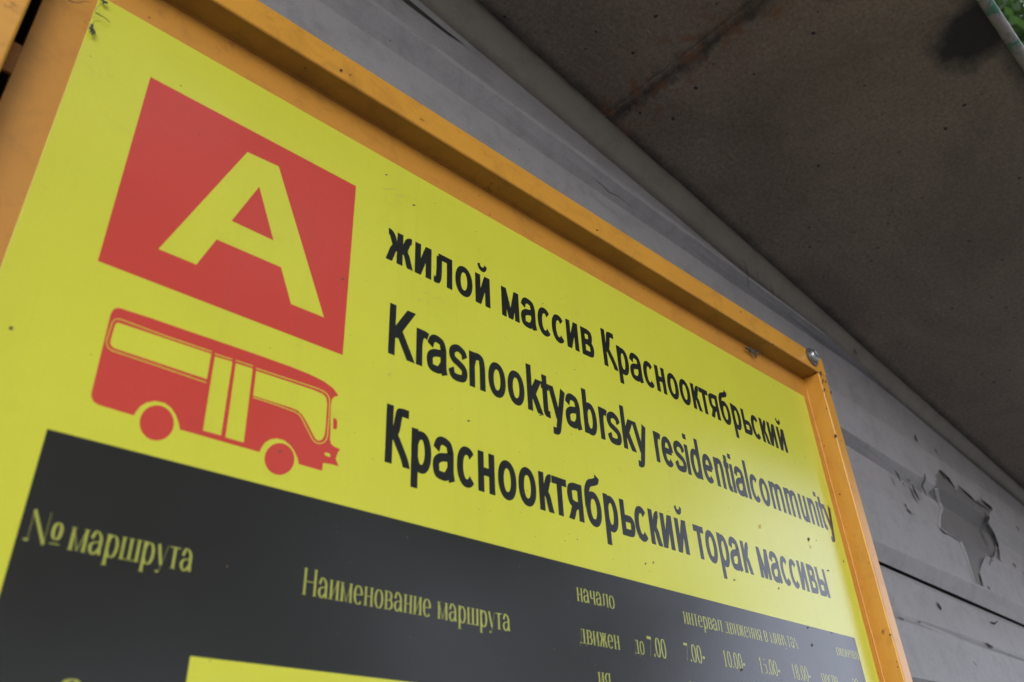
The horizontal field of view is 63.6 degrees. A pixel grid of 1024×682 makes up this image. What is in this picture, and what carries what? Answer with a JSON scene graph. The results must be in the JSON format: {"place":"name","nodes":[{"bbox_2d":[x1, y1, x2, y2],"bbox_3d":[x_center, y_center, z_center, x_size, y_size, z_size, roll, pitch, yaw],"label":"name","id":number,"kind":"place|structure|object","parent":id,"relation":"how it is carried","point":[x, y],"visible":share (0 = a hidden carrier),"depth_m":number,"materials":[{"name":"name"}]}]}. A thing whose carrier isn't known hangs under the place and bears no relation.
{"place":"outdoors","nodes":[
{"label":"outdoors","id":0,"kind":"place"},
{"bbox_2d":[994,0,1023,45],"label":"broadleaf tree","id":1,"kind":"object","parent":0,"point":[1013,10],"depth_m":5.91,"materials":[{"name":"green plant"}]},
{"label":"pavement","id":2,"kind":"structure","parent":0,"visible":0},
{"bbox_2d":[258,0,1023,681],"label":"bus shelter","id":3,"kind":"object","parent":2,"relation":"on","point":[836,186],"visible":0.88,"depth_m":1.36,"materials":[{"name":"grey paint"}]},
{"bbox_2d":[0,0,912,681],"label":"bus stop sign","id":4,"kind":"object","parent":3,"relation":"attached to","point":[320,360],"visible":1,"depth_m":0.68,"materials":[{"name":"yellow metal"}]},
{"bbox_2d":[69,0,109,34],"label":"cobweb","id":5,"kind":"object","parent":4,"relation":"attached to","point":[91,28],"visible":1,"depth_m":0.63},
{"bbox_2d":[745,347,762,357],"bbox_3d":[0.355,0.017,1.209,0.046,0.020,0.006,25,-42,-36],"label":"cobweb","id":6,"kind":"object","parent":4,"relation":"attached to","point":[751,351],"visible":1,"depth_m":1.20}
]}

